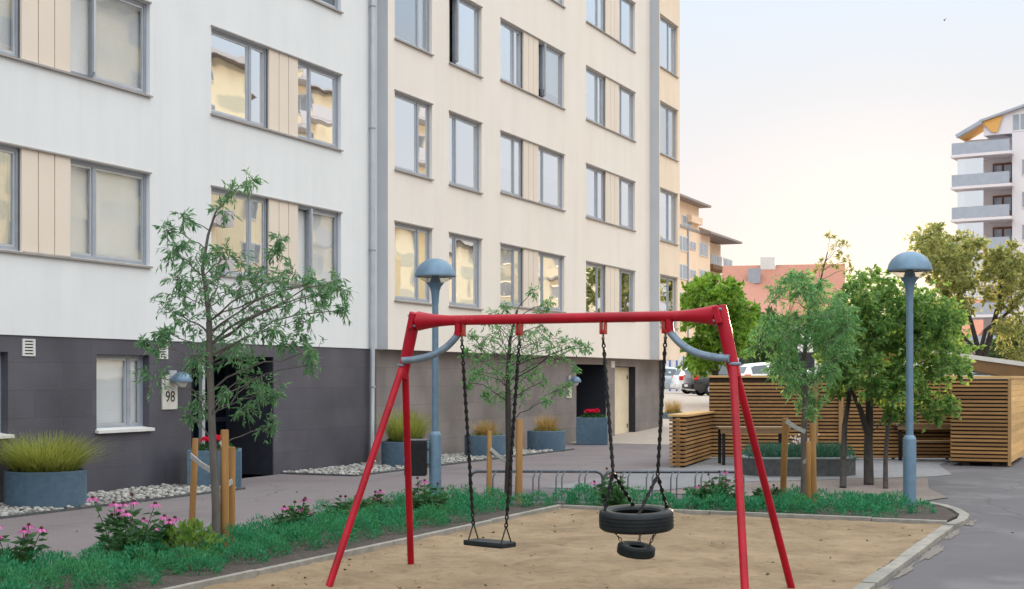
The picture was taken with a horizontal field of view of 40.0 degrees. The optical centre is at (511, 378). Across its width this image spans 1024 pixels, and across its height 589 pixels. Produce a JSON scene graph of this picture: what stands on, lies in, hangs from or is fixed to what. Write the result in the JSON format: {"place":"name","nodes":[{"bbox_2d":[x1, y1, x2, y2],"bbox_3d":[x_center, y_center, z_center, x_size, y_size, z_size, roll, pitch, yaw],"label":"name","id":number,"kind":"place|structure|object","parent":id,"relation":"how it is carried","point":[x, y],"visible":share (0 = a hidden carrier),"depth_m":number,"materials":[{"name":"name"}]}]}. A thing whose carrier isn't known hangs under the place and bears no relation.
{"place":"outdoors","nodes":[
{"label":"outdoors","id":0,"kind":"place"},
{"bbox_2d":[0,443,711,562],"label":"path","id":1,"kind":"structure","parent":0,"point":[259,496],"depth_m":22.57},
{"bbox_2d":[187,434,241,486],"bbox_3d":[-4.851,1.320,22.991,0.848,0.859,0.848,0,0,-10],"label":"square planter","id":2,"kind":"object","parent":1,"relation":"on","point":[203,476],"visible":0.49,"depth_m":22.59,"materials":[{"name":"concrete"}]},
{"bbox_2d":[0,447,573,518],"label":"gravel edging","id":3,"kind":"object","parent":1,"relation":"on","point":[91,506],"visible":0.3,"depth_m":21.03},
{"bbox_2d":[415,258,455,494],"bbox_3d":[-1.113,0.005,20.436,0.600,3.509,0.600,0,0,24],"label":"park lamp","id":4,"kind":"object","parent":1,"relation":"on","point":[435,270],"visible":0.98,"depth_m":20.38,"materials":[{"name":"blue metal"}]},
{"bbox_2d":[403,439,429,475],"bbox_3d":[-1.350,1.137,20.428,0.430,0.525,0.300,0,0,0],"label":"litter bin","id":5,"kind":"object","parent":4,"relation":"attached to","point":[419,450],"visible":0.61,"depth_m":20.29,"materials":[{"name":"metal"}]},
{"bbox_2d":[576,408,607,444],"bbox_3d":[2.166,1.266,37.908,0.826,0.969,0.826,0,0,6],"label":"square planter","id":6,"kind":"object","parent":1,"relation":"on","point":[591,430],"visible":0.99,"depth_m":37.51,"materials":[{"name":"concrete"}]},
{"label":"gravel bed","id":7,"kind":"structure","parent":1,"relation":"on","visible":0},
{"bbox_2d":[0,446,570,515],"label":"gravel","id":8,"kind":"structure","parent":7,"relation":"on","point":[144,492],"depth_m":21.90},
{"bbox_2d":[0,430,120,508],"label":"round planter","id":9,"kind":"object","parent":8,"relation":"on","point":[52,474],"visible":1,"depth_m":18.95,"materials":[{"name":"metal"}]},
{"bbox_2d":[373,406,443,466],"bbox_3d":[-2.119,1.111,28.320,1.709,1.279,1.770,0,0,24],"label":"round planter","id":10,"kind":"object","parent":7,"relation":"on","point":[392,451],"visible":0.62,"depth_m":28.00,"materials":[{"name":"concrete"}]},
{"bbox_2d":[464,418,505,455],"bbox_3d":[-0.602,1.296,31.726,0.940,0.907,0.954,0,0,24],"label":"round planter","id":11,"kind":"object","parent":7,"relation":"on","point":[478,441],"visible":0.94,"depth_m":31.41,"materials":[{"name":"concrete"}]},
{"bbox_2d":[527,413,565,450],"bbox_3d":[0.869,1.266,34.424,1.060,0.968,1.098,0,0,24],"label":"round planter","id":12,"kind":"object","parent":7,"relation":"on","point":[544,434],"visible":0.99,"depth_m":34.10,"materials":[{"name":"concrete"}]},
{"bbox_2d":[242,443,1023,588],"bbox_3d":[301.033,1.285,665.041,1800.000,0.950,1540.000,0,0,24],"label":"ground","id":13,"kind":"structure","parent":0,"point":[985,550],"depth_m":16.14,"materials":[{"name":"asphalt"}]},
{"bbox_2d":[189,438,198,523],"bbox_3d":[-3.504,1.231,15.482,0.071,1.163,0.153,0,0,-45],"label":"tree stake","id":14,"kind":"object","parent":13,"relation":"on","point":[193,491],"visible":0.84,"depth_m":15.45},
{"bbox_2d":[0,0,679,502],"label":"apartment building","id":15,"kind":"structure","parent":13,"relation":"on","point":[494,154],"depth_m":27.65,"materials":[{"name":"white paint"}]},
{"bbox_2d":[0,352,13,438],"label":"window","id":16,"kind":"structure","parent":15,"relation":"in","point":[1,434],"depth_m":19.82,"materials":[{"name":"metal"}]},
{"bbox_2d":[0,141,25,253],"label":"window","id":17,"kind":"structure","parent":15,"relation":"in","point":[9,156],"depth_m":19.89,"materials":[{"name":"glass"}]},
{"bbox_2d":[0,0,25,61],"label":"window","id":18,"kind":"structure","parent":15,"relation":"in","point":[9,18],"depth_m":19.95,"materials":[{"name":"glass"}]},
{"bbox_2d":[71,156,152,267],"bbox_3d":[-6.229,-2.539,21.747,0.225,1.537,1.846,0,0,24],"label":"window","id":19,"kind":"structure","parent":15,"relation":"in","point":[108,204],"depth_m":21.86,"materials":[{"name":"glass"}]},
{"bbox_2d":[71,0,152,97],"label":"window","id":20,"kind":"structure","parent":15,"relation":"in","point":[89,25],"depth_m":21.93,"materials":[{"name":"glass"}]},
{"bbox_2d":[95,354,154,433],"bbox_3d":[-6.132,0.225,22.039,0.290,1.210,1.324,0,0,24],"label":"window","id":21,"kind":"structure","parent":15,"relation":"in","point":[119,399],"depth_m":22.18,"materials":[{"name":"glass"}]},
{"bbox_2d":[211,185,271,280],"bbox_3d":[-4.805,-2.540,24.837,0.180,1.537,1.796,0,0,24],"label":"window","id":22,"kind":"structure","parent":15,"relation":"in","point":[251,234],"depth_m":25.01,"materials":[{"name":"glass"}]},
{"bbox_2d":[211,25,272,131],"bbox_3d":[-4.805,-5.270,24.838,0.180,1.537,1.796,0,0,24],"label":"window","id":23,"kind":"structure","parent":15,"relation":"in","point":[238,66],"depth_m":24.91,"materials":[{"name":"glass"}]},
{"bbox_2d":[298,203,343,289],"bbox_3d":[-3.719,-2.539,27.190,0.309,1.537,1.568,0,0,24],"label":"window","id":24,"kind":"structure","parent":15,"relation":"in","point":[315,226],"depth_m":27.38,"materials":[{"name":"glass"}]},
{"bbox_2d":[298,58,343,151],"bbox_3d":[-3.737,-5.270,27.198,0.180,1.537,1.568,0,0,24],"label":"window","id":25,"kind":"structure","parent":15,"relation":"in","point":[317,88],"depth_m":27.27,"materials":[{"name":"glass"}]},
{"bbox_2d":[312,0,343,13],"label":"window","id":26,"kind":"structure","parent":15,"relation":"in","point":[335,7],"depth_m":27.58,"materials":[{"name":"metal"}]},
{"bbox_2d":[394,220,433,304],"bbox_3d":[-2.148,-2.463,30.138,0.210,1.690,1.718,0,0,24],"label":"window","id":27,"kind":"structure","parent":15,"relation":"in","point":[411,242],"depth_m":30.19,"materials":[{"name":"glass"}]},
{"bbox_2d":[394,89,434,180],"bbox_3d":[-2.134,-5.193,30.132,0.180,1.690,1.718,0,0,24],"label":"window","id":28,"kind":"structure","parent":15,"relation":"in","point":[411,115],"depth_m":30.23,"materials":[{"name":"glass"}]},
{"bbox_2d":[394,0,434,55],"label":"window","id":29,"kind":"structure","parent":15,"relation":"in","point":[411,16],"depth_m":30.30,"materials":[{"name":"glass"}]},
{"bbox_2d":[449,232,483,309],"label":"window","id":30,"kind":"structure","parent":15,"relation":"in","point":[463,251],"depth_m":32.55,"materials":[{"name":"glass"}]},
{"bbox_2d":[449,110,483,193],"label":"window","id":31,"kind":"structure","parent":15,"relation":"in","point":[463,133],"depth_m":32.51,"materials":[{"name":"glass"}]},
{"bbox_2d":[449,0,483,78],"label":"window","id":32,"kind":"structure","parent":15,"relation":"in","point":[465,16],"depth_m":32.61,"materials":[{"name":"glass"}]},
{"bbox_2d":[500,242,525,308],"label":"window","id":33,"kind":"structure","parent":15,"relation":"in","point":[511,257],"depth_m":34.96,"materials":[{"name":"glass"}]},
{"bbox_2d":[500,130,525,199],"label":"window","id":34,"kind":"structure","parent":15,"relation":"in","point":[511,147],"depth_m":34.95,"materials":[{"name":"glass"}]},
{"bbox_2d":[500,17,525,91],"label":"window","id":35,"kind":"structure","parent":15,"relation":"in","point":[511,38],"depth_m":34.95,"materials":[{"name":"glass"}]},
{"bbox_2d":[539,251,565,312],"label":"window","id":36,"kind":"structure","parent":15,"relation":"in","point":[550,266],"depth_m":37.24,"materials":[{"name":"glass"}]},
{"bbox_2d":[539,145,565,211],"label":"window","id":37,"kind":"structure","parent":15,"relation":"in","point":[550,163],"depth_m":37.24,"materials":[{"name":"glass"}]},
{"bbox_2d":[539,39,565,109],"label":"window","id":38,"kind":"structure","parent":15,"relation":"in","point":[550,60],"depth_m":37.24,"materials":[{"name":"glass"}]},
{"bbox_2d":[586,260,606,312],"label":"window","id":39,"kind":"structure","parent":15,"relation":"in","point":[594,272],"depth_m":40.18,"materials":[{"name":"glass"}]},
{"bbox_2d":[586,163,607,223],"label":"window","id":40,"kind":"structure","parent":15,"relation":"in","point":[594,177],"depth_m":40.22,"materials":[{"name":"glass"}]},
{"bbox_2d":[586,65,607,128],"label":"window","id":41,"kind":"structure","parent":15,"relation":"in","point":[594,82],"depth_m":40.21,"materials":[{"name":"glass"}]},
{"bbox_2d":[586,0,607,34],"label":"window","id":42,"kind":"structure","parent":15,"relation":"in","point":[594,8],"depth_m":40.27,"materials":[{"name":"glass"}]},
{"bbox_2d":[615,367,634,433],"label":"service door","id":43,"kind":"structure","parent":15,"relation":"in","point":[624,376],"depth_m":43.64,"materials":[{"name":"metal"}]},
{"bbox_2d":[619,268,635,311],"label":"window","id":44,"kind":"structure","parent":15,"relation":"in","point":[625,277],"depth_m":42.57,"materials":[{"name":"glass"}]},
{"bbox_2d":[619,176,636,231],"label":"window","id":45,"kind":"structure","parent":15,"relation":"in","point":[625,187],"depth_m":42.57,"materials":[{"name":"glass"}]},
{"bbox_2d":[619,84,636,142],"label":"window","id":46,"kind":"structure","parent":15,"relation":"in","point":[625,97],"depth_m":42.57,"materials":[{"name":"glass"}]},
{"bbox_2d":[619,0,636,52],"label":"window","id":47,"kind":"structure","parent":15,"relation":"in","point":[625,7],"depth_m":42.65,"materials":[{"name":"glass"}]},
{"bbox_2d":[660,274,678,328],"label":"window","id":48,"kind":"structure","parent":15,"relation":"in","point":[667,284],"depth_m":45.24,"materials":[{"name":"glass"}]},
{"bbox_2d":[660,187,678,245],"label":"window","id":49,"kind":"structure","parent":15,"relation":"in","point":[667,200],"depth_m":45.24,"materials":[{"name":"glass"}]},
{"bbox_2d":[660,100,678,161],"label":"window","id":50,"kind":"structure","parent":15,"relation":"in","point":[667,115],"depth_m":45.24,"materials":[{"name":"glass"}]},
{"bbox_2d":[660,13,678,77],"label":"window","id":51,"kind":"structure","parent":15,"relation":"in","point":[667,31],"depth_m":45.24,"materials":[{"name":"glass"}]},
{"bbox_2d":[0,502,956,588],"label":"planting bed","id":52,"kind":"object","parent":13,"relation":"on","point":[300,553],"visible":0.28,"depth_m":14.63,"materials":[{"name":"soil"}]},
{"bbox_2d":[0,523,50,577],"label":"coneflower","id":53,"kind":"object","parent":52,"relation":"on","point":[25,541],"visible":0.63,"depth_m":12.10,"materials":[{"name":"green plant"}]},
{"bbox_2d":[86,492,161,563],"bbox_3d":[-3.491,1.378,12.690,0.496,0.688,0.652,0,0,64],"label":"coneflower","id":54,"kind":"object","parent":52,"relation":"on","point":[118,523],"visible":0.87,"depth_m":12.68,"materials":[{"name":"green plant"}]},
{"bbox_2d":[128,514,180,557],"bbox_3d":[-3.399,1.503,13.254,0.534,0.452,0.474,0,0,-2],"label":"coneflower","id":55,"kind":"object","parent":52,"relation":"on","point":[160,536],"visible":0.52,"depth_m":13.25,"materials":[{"name":"green plant"}]},
{"bbox_2d":[152,516,226,562],"bbox_3d":[-3.035,1.524,13.263,0.686,0.451,0.669,0,0,-5],"label":"lime bush","id":56,"kind":"object","parent":52,"relation":"on","point":[190,529],"visible":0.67,"depth_m":13.21,"materials":[{"name":"green plant"}]},
{"bbox_2d":[220,429,228,549],"bbox_3d":[-2.852,1.156,13.976,0.085,1.310,0.134,0,0,-13],"label":"tree stake","id":57,"kind":"object","parent":52,"relation":"on","point":[224,481],"visible":0.85,"depth_m":13.94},
{"bbox_2d":[229,447,235,541],"bbox_3d":[-2.859,1.251,14.362,0.070,1.120,0.093,0,0,-21],"label":"tree stake","id":58,"kind":"object","parent":52,"relation":"on","point":[232,456],"visible":0.7,"depth_m":14.33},
{"bbox_2d":[130,168,359,548],"bbox_3d":[-2.674,-0.181,13.897,2.306,3.802,1.367,0,0,0],"label":"young tree","id":59,"kind":"object","parent":52,"relation":"on","point":[197,362],"visible":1,"depth_m":13.89,"materials":[{"name":"green plant"}]},
{"bbox_2d":[268,497,316,537],"bbox_3d":[-2.372,1.498,15.178,0.525,0.449,0.460,0,0,15],"label":"coneflower","id":60,"kind":"object","parent":52,"relation":"on","point":[291,511],"visible":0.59,"depth_m":15.18,"materials":[{"name":"green plant"}]},
{"bbox_2d":[320,495,362,521],"bbox_3d":[-1.919,1.534,16.299,0.551,0.377,0.495,0,0,24],"label":"coneflower","id":61,"kind":"object","parent":52,"relation":"on","point":[347,506],"visible":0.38,"depth_m":16.32,"materials":[{"name":"green plant"}]},
{"bbox_2d":[360,489,396,518],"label":"coneflower","id":62,"kind":"object","parent":52,"relation":"on","point":[376,498],"visible":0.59,"depth_m":17.03,"materials":[{"name":"green plant"}]},
{"bbox_2d":[412,476,449,516],"bbox_3d":[-1.038,1.460,17.381,0.499,0.531,0.569,0,0,24],"label":"coneflower","id":63,"kind":"object","parent":52,"relation":"on","point":[436,500],"visible":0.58,"depth_m":17.31,"materials":[{"name":"green plant"}]},
{"bbox_2d":[0,483,936,588],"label":"ground cover","id":64,"kind":"object","parent":52,"relation":"on","point":[261,538],"visible":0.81,"depth_m":14.80,"materials":[{"name":"green plant"}]},
{"bbox_2d":[590,467,629,505],"bbox_3d":[1.288,1.442,18.490,0.546,0.560,0.596,0,0,-4],"label":"coneflower","id":65,"kind":"object","parent":52,"relation":"on","point":[616,491],"visible":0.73,"depth_m":18.40,"materials":[{"name":"green plant"}]},
{"bbox_2d":[683,480,720,507],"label":"coneflower","id":66,"kind":"object","parent":52,"relation":"on","point":[704,487],"visible":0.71,"depth_m":18.66,"materials":[{"name":"green plant"}]},
{"bbox_2d":[702,470,746,504],"bbox_3d":[2.861,1.468,18.916,0.620,0.509,0.509,0,0,8],"label":"coneflower","id":67,"kind":"object","parent":52,"relation":"on","point":[721,483],"visible":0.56,"depth_m":18.88,"materials":[{"name":"green plant"}]},
{"bbox_2d":[752,484,782,505],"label":"coneflower","id":68,"kind":"object","parent":52,"relation":"on","point":[759,491],"visible":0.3,"depth_m":18.90,"materials":[{"name":"green plant"}]},
{"bbox_2d":[740,268,867,495],"bbox_3d":[3.909,0.124,18.671,1.647,3.194,1.903,0,0,24],"label":"young tree","id":69,"kind":"object","parent":52,"relation":"on","point":[843,327],"visible":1,"depth_m":18.38,"materials":[{"name":"green plant"}]},
{"bbox_2d":[806,441,810,505],"bbox_3d":[3.858,1.310,18.314,0.062,1.014,0.292,0,0,12],"label":"tree stake","id":70,"kind":"object","parent":52,"relation":"on","point":[808,468],"visible":0.83,"depth_m":18.26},
{"bbox_2d":[809,424,816,507],"bbox_3d":[3.995,1.204,18.675,0.089,1.223,0.242,0,0,17],"label":"tree stake","id":71,"kind":"object","parent":52,"relation":"on","point":[812,433],"visible":0.72,"depth_m":18.62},
{"bbox_2d":[887,251,932,505],"bbox_3d":[5.389,0.015,19.080,0.600,3.489,0.600,0,0,24],"label":"park lamp","id":72,"kind":"object","parent":52,"relation":"on","point":[909,264],"visible":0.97,"depth_m":19.03,"materials":[{"name":"blue metal"}]},
{"bbox_2d":[486,431,491,499],"bbox_3d":[-0.323,1.273,19.981,0.073,1.076,0.109,0,0,9],"label":"tree stake","id":73,"kind":"object","parent":13,"relation":"on","point":[489,460],"visible":0.83,"depth_m":19.96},
{"bbox_2d":[18,471,1013,588],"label":"leaf litter","id":74,"kind":"object","parent":13,"relation":"on","point":[344,569],"visible":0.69,"depth_m":13.41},
{"bbox_2d":[515,419,522,501],"bbox_3d":[0.101,1.191,19.980,0.097,1.240,0.132,0,0,9],"label":"tree stake","id":75,"kind":"object","parent":13,"relation":"on","point":[519,453],"visible":0.85,"depth_m":19.95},
{"bbox_2d":[457,283,594,498],"bbox_3d":[0.151,0.162,20.181,1.930,3.118,1.546,0,0,-9],"label":"young tree","id":76,"kind":"object","parent":13,"relation":"on","point":[507,392],"visible":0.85,"depth_m":20.18,"materials":[{"name":"green plant"}]},
{"bbox_2d":[469,470,602,500],"bbox_3d":[0.356,1.557,20.430,1.975,0.466,0.184,0,0,0],"label":"bike rack","id":77,"kind":"object","parent":13,"relation":"on","point":[545,471],"visible":0.64,"depth_m":20.48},
{"bbox_2d":[162,505,946,588],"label":"sand pit kerb","id":78,"kind":"structure","parent":13,"relation":"on","point":[249,574],"depth_m":15.77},
{"bbox_2d":[199,508,941,588],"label":"sand","id":79,"kind":"structure","parent":13,"relation":"on","point":[695,559],"depth_m":13.48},
{"bbox_2d":[326,304,794,588],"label":"swing set","id":80,"kind":"object","parent":79,"relation":"on","point":[717,316],"visible":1,"depth_m":11.56,"materials":[{"name":"red paint"}]},
{"bbox_2d":[460,341,520,548],"bbox_3d":[-0.141,0.553,12.118,0.601,1.775,0.312,0,0,24],"label":"swing","id":81,"kind":"object","parent":80,"relation":"hanging from","point":[490,543],"visible":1,"depth_m":12.06,"materials":[{"name":"rubber"}]},
{"bbox_2d":[599,339,673,559],"bbox_3d":[1.011,0.559,11.440,0.609,1.787,0.612,0,0,24],"label":"tyre swing","id":82,"kind":"object","parent":80,"relation":"hanging from","point":[633,518],"visible":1,"depth_m":11.34,"materials":[{"name":"rubber"}]},
{"bbox_2d":[602,470,744,500],"bbox_3d":[2.340,1.557,20.330,2.057,0.466,0.184,0,0,0],"label":"bike rack","id":83,"kind":"object","parent":13,"relation":"on","point":[667,471],"visible":0.58,"depth_m":20.38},
{"bbox_2d":[680,194,741,355],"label":"peach house","id":84,"kind":"structure","parent":13,"relation":"on","point":[700,251],"depth_m":139.32,"materials":[{"name":"paint"}]},
{"bbox_2d":[722,257,844,320],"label":"red roof house","id":85,"kind":"structure","parent":13,"relation":"on","point":[756,278],"depth_m":102.99,"materials":[{"name":"brick"}]},
{"bbox_2d":[780,418,788,496],"bbox_3d":[3.702,1.175,19.162,0.087,1.302,0.608,0,0,7],"label":"tree stake","id":86,"kind":"object","parent":13,"relation":"on","point":[784,456],"visible":0.84,"depth_m":19.08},
{"bbox_2d":[651,477,946,500],"bbox_3d":[5.133,1.748,23.088,4.290,0.001,5.500,0,0,24],"label":"dirt patch","id":87,"kind":"object","parent":13,"relation":"on","point":[924,491],"visible":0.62,"depth_m":22.68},
{"bbox_2d":[803,231,853,371],"bbox_3d":[7.610,-0.946,34.014,1.408,5.413,1.317,0,0,-1],"label":"slender tree","id":88,"kind":"object","parent":13,"relation":"on","point":[824,264],"visible":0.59,"depth_m":34.07,"materials":[{"name":"green plant"}]},
{"bbox_2d":[804,264,987,488],"bbox_3d":[6.468,-0.109,23.605,3.501,3.828,2.625,0,0,0],"label":"maple tree","id":89,"kind":"object","parent":13,"relation":"on","point":[932,322],"visible":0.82,"depth_m":22.98,"materials":[{"name":"green plant"}]},
{"bbox_2d":[853,500,968,588],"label":"flush kerb","id":90,"kind":"structure","parent":13,"relation":"on","point":[880,577],"depth_m":13.99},
{"bbox_2d":[876,520,976,588],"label":"spilled sand","id":91,"kind":"structure","parent":13,"relation":"on","point":[934,550],"depth_m":14.14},
{"bbox_2d":[950,104,1023,354],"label":"tower block","id":92,"kind":"structure","parent":13,"relation":"on","point":[988,183],"depth_m":123.39,"materials":[{"name":"white concrete"}]},
{"bbox_2d":[1012,112,1023,131],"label":"window","id":93,"kind":"structure","parent":92,"relation":"in","point":[1017,118],"depth_m":122.46,"materials":[{"name":"glass"}]},
{"bbox_2d":[950,376,1023,466],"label":"timber shed","id":94,"kind":"structure","parent":13,"relation":"on","point":[989,427],"depth_m":28.39,"materials":[{"name":"brown wood"}]},
{"bbox_2d":[569,391,708,444],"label":"car park","id":95,"kind":"structure","parent":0,"point":[692,402],"depth_m":46.14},
{"bbox_2d":[664,367,676,388],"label":"parked car","id":96,"kind":"object","parent":95,"relation":"on","point":[670,372],"depth_m":79.16,"materials":[{"name":"silver metal"}]},
{"bbox_2d":[663,397,683,418],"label":"round planter","id":97,"kind":"object","parent":95,"relation":"on","point":[674,409],"visible":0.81,"depth_m":49.79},
{"bbox_2d":[664,356,685,390],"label":"striped fence","id":98,"kind":"object","parent":95,"relation":"on","point":[672,363],"visible":0.04,"depth_m":92.00,"materials":[{"name":"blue paint"}]},
{"bbox_2d":[670,368,694,393],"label":"parked car","id":99,"kind":"object","parent":95,"relation":"on","point":[677,380],"visible":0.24,"depth_m":75.24,"materials":[{"name":"white metal"}]},
{"bbox_2d":[682,363,742,395],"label":"parked car","id":100,"kind":"object","parent":95,"relation":"on","point":[697,385],"visible":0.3,"depth_m":66.98,"materials":[{"name":"grey metal"}]},
{"bbox_2d":[675,271,764,378],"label":"round tree","id":101,"kind":"object","parent":95,"relation":"on","point":[706,290],"visible":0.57,"depth_m":54.66,"materials":[{"name":"green plant"}]},
{"bbox_2d":[741,305,803,363],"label":"background tree","id":102,"kind":"object","parent":95,"relation":"on","point":[762,358],"visible":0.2,"depth_m":68.59,"materials":[{"name":"green plant"}]},
{"bbox_2d":[740,362,807,374],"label":"parked car","id":103,"kind":"object","parent":95,"relation":"on","point":[751,368],"visible":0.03,"depth_m":62.97,"materials":[{"name":"white metal"}]},
{"bbox_2d":[865,349,1023,375],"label":"carport","id":104,"kind":"object","parent":95,"relation":"on","point":[992,366],"visible":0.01,"depth_m":41.96,"materials":[{"name":"brown metal"}]},
{"bbox_2d":[903,222,1023,360],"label":"broadleaf tree","id":105,"kind":"object","parent":95,"relation":"on","point":[948,261],"visible":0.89,"depth_m":56.87,"materials":[{"name":"green plant"}]},
{"bbox_2d":[987,324,1023,361],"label":"background tree","id":106,"kind":"object","parent":95,"relation":"on","point":[992,345],"visible":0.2,"depth_m":66.45,"materials":[{"name":"green plant"}]},
{"bbox_2d":[545,457,950,489],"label":"concrete paving","id":107,"kind":"structure","parent":0,"point":[928,467],"depth_m":25.82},
{"bbox_2d":[668,411,714,466],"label":"slatted wall","id":108,"kind":"structure","parent":107,"relation":"on","point":[691,441],"depth_m":28.51,"materials":[{"name":"brown wood"}]},
{"bbox_2d":[714,426,790,464],"bbox_3d":[4.938,1.370,28.950,1.454,0.780,0.692,0,0,0],"label":"picnic table","id":109,"kind":"object","parent":107,"relation":"on","point":[723,430],"visible":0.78,"depth_m":28.61,"materials":[{"name":"brown wood"}]},
{"bbox_2d":[742,433,860,475],"bbox_3d":[5.290,1.373,25.966,2.160,0.773,1.406,0,0,0],"label":"octagonal planter","id":110,"kind":"object","parent":107,"relation":"on","point":[828,460],"visible":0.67,"depth_m":25.50,"materials":[{"name":"concrete"}]},
{"bbox_2d":[708,375,963,457],"bbox_3d":[7.061,0.842,30.832,5.490,1.836,0.273,0,0,6],"label":"slatted screen","id":111,"kind":"object","parent":107,"relation":"on","point":[768,406],"visible":0.35,"depth_m":30.84,"materials":[{"name":"brown wood"}]},
{"bbox_2d":[891,423,951,460],"bbox_3d":[8.937,1.360,30.550,1.382,0.800,0.692,0,0,0],"label":"picnic table","id":112,"kind":"object","parent":107,"relation":"on","point":[932,426],"visible":0.45,"depth_m":30.21,"materials":[{"name":"brown wood"}]},
{"bbox_2d":[738,321,820,373],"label":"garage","id":113,"kind":"structure","parent":0,"point":[811,363],"depth_m":83.95,"materials":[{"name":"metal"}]},
{"bbox_2d":[739,352,814,373],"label":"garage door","id":114,"kind":"structure","parent":113,"relation":"in","point":[810,364],"depth_m":83.94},
{"bbox_2d":[680,0,1023,373],"label":"sky","id":115,"kind":"structure","parent":0,"point":[802,121],"materials":[{"name":"white"}]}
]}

